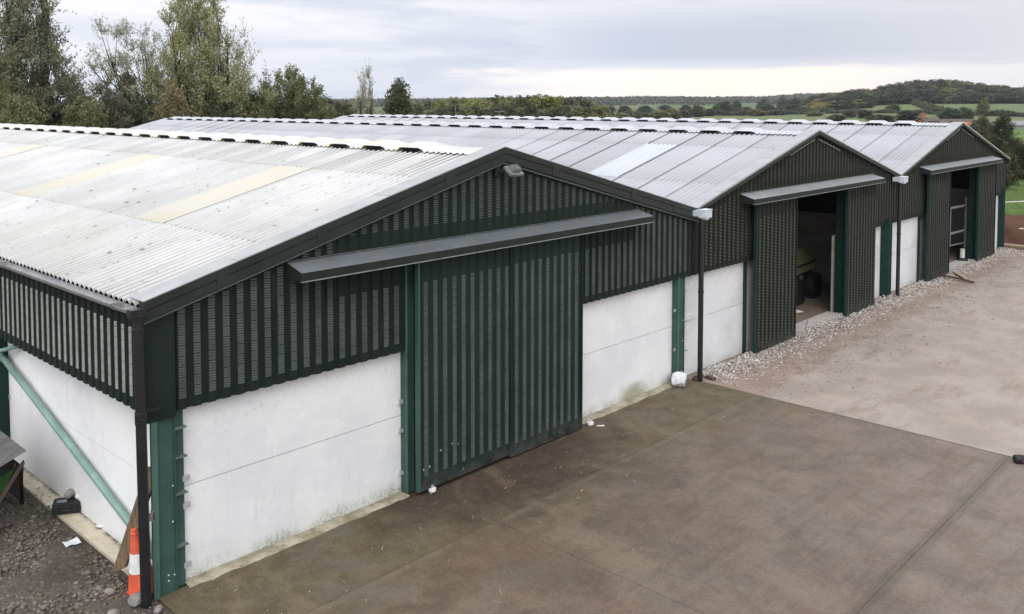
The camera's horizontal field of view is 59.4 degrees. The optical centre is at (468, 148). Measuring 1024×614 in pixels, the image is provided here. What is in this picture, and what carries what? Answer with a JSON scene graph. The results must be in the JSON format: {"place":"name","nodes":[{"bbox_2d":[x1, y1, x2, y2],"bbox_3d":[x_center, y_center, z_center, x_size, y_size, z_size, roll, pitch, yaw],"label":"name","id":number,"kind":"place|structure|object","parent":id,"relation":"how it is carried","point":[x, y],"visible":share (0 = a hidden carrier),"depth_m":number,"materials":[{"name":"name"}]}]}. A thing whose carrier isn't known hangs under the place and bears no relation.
{"place":"outdoors","nodes":[
{"label":"outdoors","id":0,"kind":"place"},
{"bbox_2d":[0,490,173,613],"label":"soil ground","id":1,"kind":"structure","parent":0,"point":[56,572],"depth_m":11.22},
{"bbox_2d":[0,430,25,505],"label":"sheet stack","id":2,"kind":"object","parent":1,"relation":"on","point":[11,476],"visible":1,"depth_m":12.40,"materials":[{"name":"grey metal"}]},
{"bbox_2d":[0,486,99,613],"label":"weeds","id":3,"kind":"object","parent":1,"relation":"on","point":[48,506],"visible":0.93,"depth_m":12.92,"materials":[{"name":"green plant"}]},
{"bbox_2d":[0,498,151,613],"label":"pale pebbles","id":4,"kind":"object","parent":1,"relation":"on","point":[75,595],"visible":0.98,"depth_m":11.39,"materials":[{"name":"grey stone"}]},
{"bbox_2d":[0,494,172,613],"bbox_3d":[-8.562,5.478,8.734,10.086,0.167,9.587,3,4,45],"label":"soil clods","id":5,"kind":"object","parent":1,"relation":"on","point":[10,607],"visible":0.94,"depth_m":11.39,"materials":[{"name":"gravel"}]},
{"bbox_2d":[112,466,150,571],"bbox_3d":[-4.086,4.562,10.968,0.775,1.451,0.058,1,3,27],"label":"timber plank","id":6,"kind":"object","parent":1,"relation":"on","point":[122,559],"visible":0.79,"depth_m":11.01,"materials":[{"name":"wood"}]},
{"bbox_2d":[128,592,140,607],"bbox_3d":[-3.918,5.311,10.562,0.186,0.131,0.268,-2,3,-30],"label":"stone","id":7,"kind":"object","parent":1,"relation":"on","point":[134,599],"visible":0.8,"depth_m":10.50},
{"bbox_2d":[126,527,152,596],"bbox_3d":[-3.988,4.974,10.841,0.378,0.788,0.378,-4,7,34],"label":"traffic cone","id":8,"kind":"object","parent":1,"relation":"on","point":[134,578],"visible":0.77,"depth_m":10.75,"materials":[{"name":"plastic"}]},
{"bbox_2d":[10,243,962,487],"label":"barn floor","id":9,"kind":"structure","parent":0,"point":[811,307],"depth_m":26.66,"materials":[{"name":"concrete"}]},
{"bbox_2d":[0,123,712,608],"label":"barn","id":10,"kind":"structure","parent":9,"relation":"on","point":[256,375],"depth_m":13.45,"materials":[{"name":"metal"}]},
{"bbox_2d":[51,496,80,515],"bbox_3d":[-5.802,5.160,12.952,0.400,0.151,0.318,-1,3,-17],"label":"tool case","id":11,"kind":"object","parent":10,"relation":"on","point":[61,506],"visible":0.93,"depth_m":12.87,"materials":[{"name":"black plastic"}]},
{"bbox_2d":[414,247,509,492],"bbox_3d":[-0.051,3.350,14.079,0.080,3.542,2.040,3,4,45],"label":"sliding door","id":12,"kind":"structure","parent":10,"relation":"in","point":[462,303],"depth_m":13.99,"materials":[{"name":"metal"}]},
{"bbox_2d":[508,235,582,457],"bbox_3d":[1.352,3.296,15.472,0.080,3.582,1.945,3,4,45],"label":"sliding door","id":13,"kind":"structure","parent":10,"relation":"in","point":[546,277],"depth_m":15.42,"materials":[{"name":"metal"}]},
{"bbox_2d":[129,116,908,374],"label":"barn","id":14,"kind":"structure","parent":9,"relation":"on","point":[763,194],"depth_m":23.67,"materials":[{"name":"metal"}]},
{"bbox_2d":[752,198,797,352],"bbox_3d":[7.401,2.958,21.551,0.085,3.552,2.120,3,4,45],"label":"sliding door","id":15,"kind":"structure","parent":14,"relation":"in","point":[775,223],"depth_m":21.46,"materials":[{"name":"green paint"}]},
{"bbox_2d":[843,184,876,315],"bbox_3d":[11.041,2.778,25.218,0.085,3.582,2.020,3,4,45],"label":"sliding door","id":16,"kind":"structure","parent":14,"relation":"in","point":[860,204],"depth_m":25.12,"materials":[{"name":"green paint"}]},
{"bbox_2d":[332,114,1010,291],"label":"barn","id":17,"kind":"structure","parent":9,"relation":"on","point":[945,167],"depth_m":32.40,"materials":[{"name":"metal"}]},
{"bbox_2d":[925,171,951,281],"bbox_3d":[15.699,2.529,29.909,0.085,3.582,2.190,3,4,45],"label":"sliding door","id":18,"kind":"structure","parent":17,"relation":"in","point":[938,210],"depth_m":29.80,"materials":[{"name":"green paint"}]},
{"bbox_2d":[957,248,967,260],"bbox_3d":[18.374,3.941,33.309,0.323,0.400,0.755,1,3,26],"label":"tipped bin","id":19,"kind":"object","parent":17,"relation":"on","point":[962,254],"visible":1,"depth_m":33.35,"materials":[{"name":"white plastic"}]},
{"bbox_2d":[975,163,996,261],"bbox_3d":[19.512,2.340,33.749,0.085,3.612,2.220,3,4,45],"label":"sliding door","id":20,"kind":"structure","parent":17,"relation":"in","point":[986,174],"depth_m":33.64,"materials":[{"name":"green paint"}]},
{"bbox_2d":[796,225,821,306],"bbox_3d":[9.524,3.469,27.229,1.700,2.360,2.280,2,4,41],"label":"loader","id":21,"kind":"object","parent":9,"relation":"on","point":[809,283],"visible":0.34,"depth_m":27.02,"materials":[{"name":"yellow paint"}]},
{"bbox_2d":[0,0,1023,103],"label":"sky","id":22,"kind":"structure","parent":0,"point":[439,48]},
{"bbox_2d":[66,102,1023,595],"bbox_3d":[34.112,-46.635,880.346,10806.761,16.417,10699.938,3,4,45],"label":"ground","id":23,"kind":"structure","parent":0,"point":[902,106],"depth_m":354.17,"materials":[{"name":"plant"}]},
{"bbox_2d":[0,0,36,102],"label":"tree","id":24,"kind":"object","parent":23,"relation":"on","point":[1,34],"visible":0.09,"depth_m":52.46,"materials":[{"name":"green plant"}]},
{"bbox_2d":[0,71,44,124],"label":"bush","id":25,"kind":"object","parent":23,"relation":"on","point":[3,90],"visible":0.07,"depth_m":47.79,"materials":[{"name":"green plant"}]},
{"bbox_2d":[0,92,49,124],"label":"bush","id":26,"kind":"object","parent":23,"relation":"on","point":[9,116],"visible":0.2,"depth_m":44.43,"materials":[{"name":"green plant"}]},
{"bbox_2d":[15,77,70,125],"bbox_3d":[-24.892,-0.314,52.447,4.148,8.079,4.614,-1,3,-8],"label":"bush","id":27,"kind":"object","parent":23,"relation":"on","point":[53,101],"visible":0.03,"depth_m":51.63,"materials":[{"name":"green plant"}]},
{"bbox_2d":[0,0,118,125],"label":"tree","id":28,"kind":"object","parent":23,"relation":"on","point":[43,43],"visible":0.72,"depth_m":50.37,"materials":[{"name":"green plant"}]},
{"bbox_2d":[52,70,86,120],"bbox_3d":[-24.942,-0.672,55.798,4.252,8.530,4.358,0,3,-6],"label":"bush","id":29,"kind":"object","parent":23,"relation":"on","point":[68,94],"visible":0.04,"depth_m":55.22,"materials":[{"name":"green plant"}]},
{"bbox_2d":[55,95,108,127],"bbox_3d":[-20.444,0.641,47.779,3.778,7.065,3.841,3,4,45],"label":"bush","id":30,"kind":"object","parent":23,"relation":"on","point":[96,119],"visible":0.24,"depth_m":47.52,"materials":[{"name":"green plant"}]},
{"bbox_2d":[80,70,135,128],"bbox_3d":[-20.651,-0.324,50.957,4.272,8.252,3.646,0,3,11],"label":"bush","id":31,"kind":"object","parent":23,"relation":"on","point":[113,104],"visible":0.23,"depth_m":50.61,"materials":[{"name":"green plant"}]},
{"bbox_2d":[108,68,140,125],"bbox_3d":[-22.086,-0.762,57.880,3.823,9.057,3.648,0,3,5],"label":"bush","id":32,"kind":"object","parent":23,"relation":"on","point":[125,76],"visible":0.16,"depth_m":57.60,"materials":[{"name":"green plant"}]},
{"bbox_2d":[82,12,178,123],"bbox_3d":[-21.590,-2.817,58.194,6.758,11.897,6.960,0,3,-6],"label":"tree","id":33,"kind":"object","parent":23,"relation":"on","point":[122,60],"visible":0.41,"depth_m":57.48,"materials":[{"name":"green plant"}]},
{"bbox_2d":[123,93,164,127],"bbox_3d":[-19.320,0.171,53.755,3.682,7.075,3.466,3,4,45],"label":"bush","id":34,"kind":"object","parent":23,"relation":"on","point":[139,115],"visible":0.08,"depth_m":53.30,"materials":[{"name":"green plant"}]},
{"bbox_2d":[146,82,198,120],"bbox_3d":[-16.522,0.122,50.444,3.772,7.749,4.462,3,4,45],"label":"bush","id":35,"kind":"object","parent":23,"relation":"on","point":[178,100],"visible":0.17,"depth_m":50.03,"materials":[{"name":"green plant"}]},
{"bbox_2d":[127,0,278,117],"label":"tree","id":36,"kind":"object","parent":23,"relation":"on","point":[207,77],"visible":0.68,"depth_m":56.27,"materials":[{"name":"green plant"}]},
{"bbox_2d":[197,91,243,117],"bbox_3d":[-14.802,0.178,54.938,5.386,7.672,3.973,-2,4,-34],"label":"bush","id":37,"kind":"object","parent":23,"relation":"on","point":[206,111],"visible":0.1,"depth_m":54.62,"materials":[{"name":"green plant"}]},
{"bbox_2d":[235,87,268,117],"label":"bush","id":38,"kind":"object","parent":23,"relation":"on","point":[256,100],"visible":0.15,"depth_m":57.08,"materials":[{"name":"green plant"}]},
{"bbox_2d":[256,60,275,116],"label":"tree","id":39,"kind":"object","parent":23,"relation":"on","point":[267,83],"visible":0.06,"depth_m":67.10,"materials":[{"name":"green plant"}]},
{"bbox_2d":[271,97,305,118],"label":"bush","id":40,"kind":"object","parent":23,"relation":"on","point":[283,111],"visible":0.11,"depth_m":58.61,"materials":[{"name":"green plant"}]},
{"bbox_2d":[257,62,340,119],"bbox_3d":[-12.512,-1.631,64.526,6.351,9.235,6.532,0,3,8],"label":"tree","id":41,"kind":"object","parent":23,"relation":"on","point":[294,94],"visible":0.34,"depth_m":64.26,"materials":[{"name":"green plant"}]},
{"bbox_2d":[326,96,339,118],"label":"tree","id":42,"kind":"object","parent":23,"relation":"on","point":[330,101],"visible":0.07,"depth_m":70.56,"materials":[{"name":"green plant"}]},
{"bbox_2d":[333,100,357,116],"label":"bush","id":43,"kind":"object","parent":23,"relation":"on","point":[345,108],"visible":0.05,"depth_m":72.91,"materials":[{"name":"green plant"}]},
{"bbox_2d":[349,59,387,114],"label":"tree","id":44,"kind":"object","parent":23,"relation":"on","point":[360,110],"visible":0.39,"depth_m":79.05,"materials":[{"name":"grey plant"}]},
{"bbox_2d":[379,77,419,116],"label":"tree","id":45,"kind":"object","parent":23,"relation":"on","point":[399,102],"visible":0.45,"depth_m":83.00,"materials":[{"name":"green plant"}]},
{"bbox_2d":[412,104,432,115],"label":"tree","id":46,"kind":"object","parent":23,"relation":"on","point":[420,109],"visible":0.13,"depth_m":168.41,"materials":[{"name":"green plant"}]},
{"bbox_2d":[429,98,447,109],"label":"tree","id":47,"kind":"object","parent":23,"relation":"on","point":[439,103],"visible":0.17,"depth_m":210.52,"materials":[{"name":"green plant"}]},
{"bbox_2d":[432,105,454,115],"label":"tree","id":48,"kind":"object","parent":23,"relation":"on","point":[439,111],"visible":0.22,"depth_m":164.06,"materials":[{"name":"green plant"}]},
{"bbox_2d":[444,96,461,109],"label":"tree","id":49,"kind":"object","parent":23,"relation":"on","point":[451,101],"visible":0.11,"depth_m":196.44,"materials":[{"name":"green plant"}]},
{"bbox_2d":[453,105,475,115],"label":"tree","id":50,"kind":"object","parent":23,"relation":"on","point":[465,110],"visible":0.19,"depth_m":165.56,"materials":[{"name":"green plant"}]},
{"bbox_2d":[460,98,492,109],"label":"tree","id":51,"kind":"object","parent":23,"relation":"on","point":[476,102],"visible":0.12,"depth_m":184.56,"materials":[{"name":"green plant"}]},
{"bbox_2d":[470,104,486,116],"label":"tree","id":52,"kind":"object","parent":23,"relation":"on","point":[478,111],"visible":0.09,"depth_m":166.70,"materials":[{"name":"green plant"}]},
{"bbox_2d":[485,104,508,116],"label":"tree","id":53,"kind":"object","parent":23,"relation":"on","point":[492,110],"visible":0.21,"depth_m":162.54,"materials":[{"name":"green plant"}]},
{"bbox_2d":[498,96,517,109],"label":"tree","id":54,"kind":"object","parent":23,"relation":"on","point":[507,101],"visible":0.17,"depth_m":187.86,"materials":[{"name":"green plant"}]},
{"bbox_2d":[513,95,535,109],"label":"tree","id":55,"kind":"object","parent":23,"relation":"on","point":[524,101],"visible":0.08,"depth_m":186.05,"materials":[{"name":"green plant"}]},
{"bbox_2d":[518,103,539,116],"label":"tree","id":56,"kind":"object","parent":23,"relation":"on","point":[531,109],"visible":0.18,"depth_m":164.47,"materials":[{"name":"green plant"}]},
{"bbox_2d":[515,93,549,110],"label":"tree","id":57,"kind":"object","parent":23,"relation":"on","point":[536,99],"visible":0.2,"depth_m":184.28,"materials":[{"name":"green plant"}]},
{"bbox_2d":[539,94,561,110],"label":"tree","id":58,"kind":"object","parent":23,"relation":"on","point":[552,103],"visible":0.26,"depth_m":183.92,"materials":[{"name":"green plant"}]},
{"bbox_2d":[541,108,569,117],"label":"tree","id":59,"kind":"object","parent":23,"relation":"on","point":[553,112],"visible":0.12,"depth_m":165.30,"materials":[{"name":"green plant"}]},
{"bbox_2d":[561,97,580,110],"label":"tree","id":60,"kind":"object","parent":23,"relation":"on","point":[568,101],"visible":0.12,"depth_m":187.02,"materials":[{"name":"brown plant"}]},
{"bbox_2d":[566,105,589,117],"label":"tree","id":61,"kind":"object","parent":23,"relation":"on","point":[575,112],"visible":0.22,"depth_m":168.13,"materials":[{"name":"green plant"}]},
{"bbox_2d":[322,93,839,107],"bbox_3d":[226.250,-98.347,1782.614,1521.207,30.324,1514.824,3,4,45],"label":"woodland","id":62,"kind":"object","parent":23,"relation":"on","point":[646,99],"visible":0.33,"depth_m":1207.90,"materials":[{"name":"green plant"}]},
{"bbox_2d":[572,96,593,108],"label":"tree","id":63,"kind":"object","parent":23,"relation":"on","point":[584,103],"visible":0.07,"depth_m":208.23,"materials":[{"name":"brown plant"}]},
{"bbox_2d":[584,105,609,117],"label":"tree","id":64,"kind":"object","parent":23,"relation":"on","point":[600,112],"visible":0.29,"depth_m":166.48,"materials":[{"name":"green plant"}]},
{"bbox_2d":[648,110,670,118],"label":"tree","id":65,"kind":"object","parent":23,"relation":"on","point":[657,114],"visible":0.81,"depth_m":292.03,"materials":[{"name":"green plant"}]},
{"bbox_2d":[662,108,682,118],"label":"tree","id":66,"kind":"object","parent":23,"relation":"on","point":[675,114],"visible":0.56,"depth_m":299.92,"materials":[{"name":"green plant"}]},
{"bbox_2d":[689,105,704,116],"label":"tree","id":67,"kind":"object","parent":23,"relation":"on","point":[696,111],"visible":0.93,"depth_m":366.08,"materials":[{"name":"green plant"}]},
{"bbox_2d":[623,108,817,115],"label":"hedge","id":68,"kind":"object","parent":23,"relation":"on","point":[771,112],"visible":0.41,"depth_m":389.52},
{"bbox_2d":[717,100,735,115],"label":"tree","id":69,"kind":"object","parent":23,"relation":"on","point":[724,106],"visible":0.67,"depth_m":401.73,"materials":[{"name":"green plant"}]},
{"bbox_2d":[746,109,765,115],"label":"tree","id":70,"kind":"object","parent":23,"relation":"on","point":[755,112],"visible":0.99,"depth_m":379.17,"materials":[{"name":"green plant"}]},
{"bbox_2d":[783,104,805,110],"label":"tree","id":71,"kind":"object","parent":23,"relation":"on","point":[794,107],"visible":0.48,"depth_m":392.79,"materials":[{"name":"green plant"}]},
{"bbox_2d":[824,114,848,121],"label":"tree","id":72,"kind":"object","parent":23,"relation":"on","point":[835,117],"visible":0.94,"depth_m":266.86,"materials":[{"name":"green plant"}]},
{"bbox_2d":[851,99,867,108],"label":"tree","id":73,"kind":"object","parent":23,"relation":"on","point":[858,103],"visible":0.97,"depth_m":418.88,"materials":[{"name":"green plant"}]},
{"bbox_2d":[855,109,874,118],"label":"tree","id":74,"kind":"object","parent":23,"relation":"on","point":[862,113],"visible":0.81,"depth_m":291.45,"materials":[{"name":"green plant"}]},
{"bbox_2d":[863,114,898,121],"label":"tree","id":75,"kind":"object","parent":23,"relation":"on","point":[889,118],"visible":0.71,"depth_m":252.68,"materials":[{"name":"green plant"}]},
{"bbox_2d":[889,90,907,104],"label":"tree","id":76,"kind":"object","parent":23,"relation":"on","point":[898,101],"visible":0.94,"depth_m":466.22,"materials":[{"name":"green plant"}]},
{"bbox_2d":[895,110,921,120],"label":"tree","id":77,"kind":"object","parent":23,"relation":"on","point":[903,115],"visible":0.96,"depth_m":267.52,"materials":[{"name":"green plant"}]},
{"bbox_2d":[903,89,924,103],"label":"tree","id":78,"kind":"object","parent":23,"relation":"on","point":[912,92],"visible":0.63,"depth_m":463.06,"materials":[{"name":"green plant"}]},
{"bbox_2d":[819,108,1023,116],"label":"hedge","id":79,"kind":"object","parent":23,"relation":"on","point":[1001,112],"visible":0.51,"depth_m":319.36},
{"bbox_2d":[915,112,940,122],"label":"brick house","id":80,"kind":"structure","parent":23,"relation":"on","point":[923,118],"depth_m":190.61,"materials":[{"name":"brick"}]},
{"bbox_2d":[911,99,946,114],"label":"hedge","id":81,"kind":"object","parent":23,"relation":"on","point":[921,104],"visible":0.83,"depth_m":356.08,"materials":[{"name":"green plant"}]},
{"bbox_2d":[927,87,943,103],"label":"tree","id":82,"kind":"object","parent":23,"relation":"on","point":[938,96],"visible":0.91,"depth_m":458.21,"materials":[{"name":"green plant"}]},
{"bbox_2d":[935,87,950,103],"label":"tree","id":83,"kind":"object","parent":23,"relation":"on","point":[943,91],"visible":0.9,"depth_m":456.80,"materials":[{"name":"green plant"}]},
{"bbox_2d":[935,107,961,118],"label":"tree","id":84,"kind":"object","parent":23,"relation":"on","point":[949,113],"visible":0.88,"depth_m":263.01,"materials":[{"name":"green plant"}]},
{"bbox_2d":[943,88,962,103],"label":"tree","id":85,"kind":"object","parent":23,"relation":"on","point":[952,95],"visible":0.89,"depth_m":454.36,"materials":[{"name":"green plant"}]},
{"bbox_2d":[938,119,972,122],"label":"outbuilding","id":86,"kind":"structure","parent":23,"relation":"on","point":[951,120],"depth_m":197.69,"materials":[{"name":"stone"}]},
{"bbox_2d":[949,87,967,103],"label":"tree","id":87,"kind":"object","parent":23,"relation":"on","point":[962,97],"visible":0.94,"depth_m":452.80,"materials":[{"name":"green plant"}]},
{"bbox_2d":[956,106,975,118],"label":"tree","id":88,"kind":"object","parent":23,"relation":"on","point":[966,113],"visible":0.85,"depth_m":262.77,"materials":[{"name":"green plant"}]},
{"bbox_2d":[964,92,981,103],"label":"tree","id":89,"kind":"object","parent":23,"relation":"on","point":[974,98],"visible":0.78,"depth_m":449.56,"materials":[{"name":"green plant"}]},
{"bbox_2d":[968,114,993,140],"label":"bush","id":90,"kind":"object","parent":23,"relation":"on","point":[982,120],"visible":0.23,"depth_m":91.22,"materials":[{"name":"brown plant"}]},
{"bbox_2d":[975,97,989,115],"bbox_3d":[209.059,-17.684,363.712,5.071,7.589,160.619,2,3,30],"label":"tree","id":91,"kind":"object","parent":23,"relation":"on","point":[983,106],"visible":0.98,"depth_m":309.43,"materials":[{"name":"green plant"}]},
{"bbox_2d":[988,134,1008,152],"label":"bush","id":92,"kind":"object","parent":23,"relation":"on","point":[999,142],"visible":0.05,"depth_m":70.73,"materials":[{"name":"green plant"}]},
{"bbox_2d":[988,112,1018,143],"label":"bush","id":93,"kind":"object","parent":23,"relation":"on","point":[1006,128],"visible":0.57,"depth_m":101.76,"materials":[{"name":"green plant"}]},
{"bbox_2d":[999,93,1019,103],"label":"tree","id":94,"kind":"object","parent":23,"relation":"on","point":[1008,99],"visible":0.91,"depth_m":442.28,"materials":[{"name":"green plant"}]},
{"bbox_2d":[1006,163,1013,189],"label":"bush","id":95,"kind":"object","parent":23,"relation":"on","point":[1008,174],"visible":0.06,"depth_m":60.23,"materials":[{"name":"green plant"}]},
{"bbox_2d":[1003,137,1023,152],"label":"bush","id":96,"kind":"object","parent":23,"relation":"on","point":[1013,143],"visible":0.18,"depth_m":73.58,"materials":[{"name":"green plant"}]},
{"bbox_2d":[1004,213,1023,244],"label":"soil heap","id":97,"kind":"object","parent":23,"relation":"on","point":[1013,233],"visible":0.2,"depth_m":37.24,"materials":[{"name":"soil"}]},
{"bbox_2d":[1004,152,1023,185],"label":"bush","id":98,"kind":"object","parent":23,"relation":"on","point":[1014,164],"visible":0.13,"depth_m":63.54,"materials":[{"name":"green plant"}]},
{"bbox_2d":[1005,178,1023,215],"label":"grass","id":99,"kind":"structure","parent":23,"relation":"on","point":[1019,207],"depth_m":53.70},
{"bbox_2d":[1009,141,1023,179],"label":"bush","id":100,"kind":"object","parent":23,"relation":"on","point":[1019,151],"visible":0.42,"depth_m":68.17,"materials":[{"name":"green plant"}]},
{"bbox_2d":[158,378,1023,613],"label":"concrete yard","id":101,"kind":"structure","parent":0,"point":[794,509],"depth_m":12.34,"materials":[{"name":"concrete"}]},
{"bbox_2d":[159,400,1008,613],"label":"joint filler","id":102,"kind":"object","parent":101,"relation":"on","point":[671,599],"visible":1,"depth_m":12.11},
{"bbox_2d":[671,372,686,387],"bbox_3d":[4.403,4.805,18.716,0.309,0.303,0.394,1,3,16],"label":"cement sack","id":103,"kind":"object","parent":101,"relation":"on","point":[678,379],"visible":1,"depth_m":18.56,"materials":[{"name":"white plastic"}]},
{"bbox_2d":[1012,454,1023,463],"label":"mallet","id":104,"kind":"object","parent":101,"relation":"on","point":[1017,459],"visible":1,"depth_m":14.62,"materials":[{"name":"black rubber"}]},
{"bbox_2d":[687,248,1005,406],"bbox_3d":[27.833,3.782,40.895,2.900,0.001,63.360,3,4,45],"label":"earth strip","id":105,"kind":"object","parent":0,"point":[689,376],"visible":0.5,"depth_m":21.10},
{"bbox_2d":[950,197,967,256],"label":"metal gate","id":106,"kind":"structure","parent":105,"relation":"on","point":[964,230],"depth_m":33.55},
{"bbox_2d":[703,249,1023,456],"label":"concrete road","id":107,"kind":"structure","parent":0,"point":[962,391],"depth_m":19.89,"materials":[{"name":"concrete"}]},
{"bbox_2d":[703,247,1022,390],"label":"rubble","id":108,"kind":"object","parent":107,"relation":"on","point":[721,365],"visible":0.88,"depth_m":23.44,"materials":[{"name":"gravel"}]},
{"bbox_2d":[729,251,1023,408],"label":"loose chippings","id":109,"kind":"object","parent":107,"relation":"on","point":[889,327],"visible":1,"depth_m":23.40,"materials":[{"name":"gravel"}]},
{"bbox_2d":[772,397,1012,456],"bbox_3d":[12.509,5.299,11.564,18.100,0.001,0.090,3,4,45],"label":"edge of road slab","id":110,"kind":"object","parent":107,"relation":"on","point":[895,427],"visible":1,"depth_m":16.25,"materials":[{"name":"concrete"}]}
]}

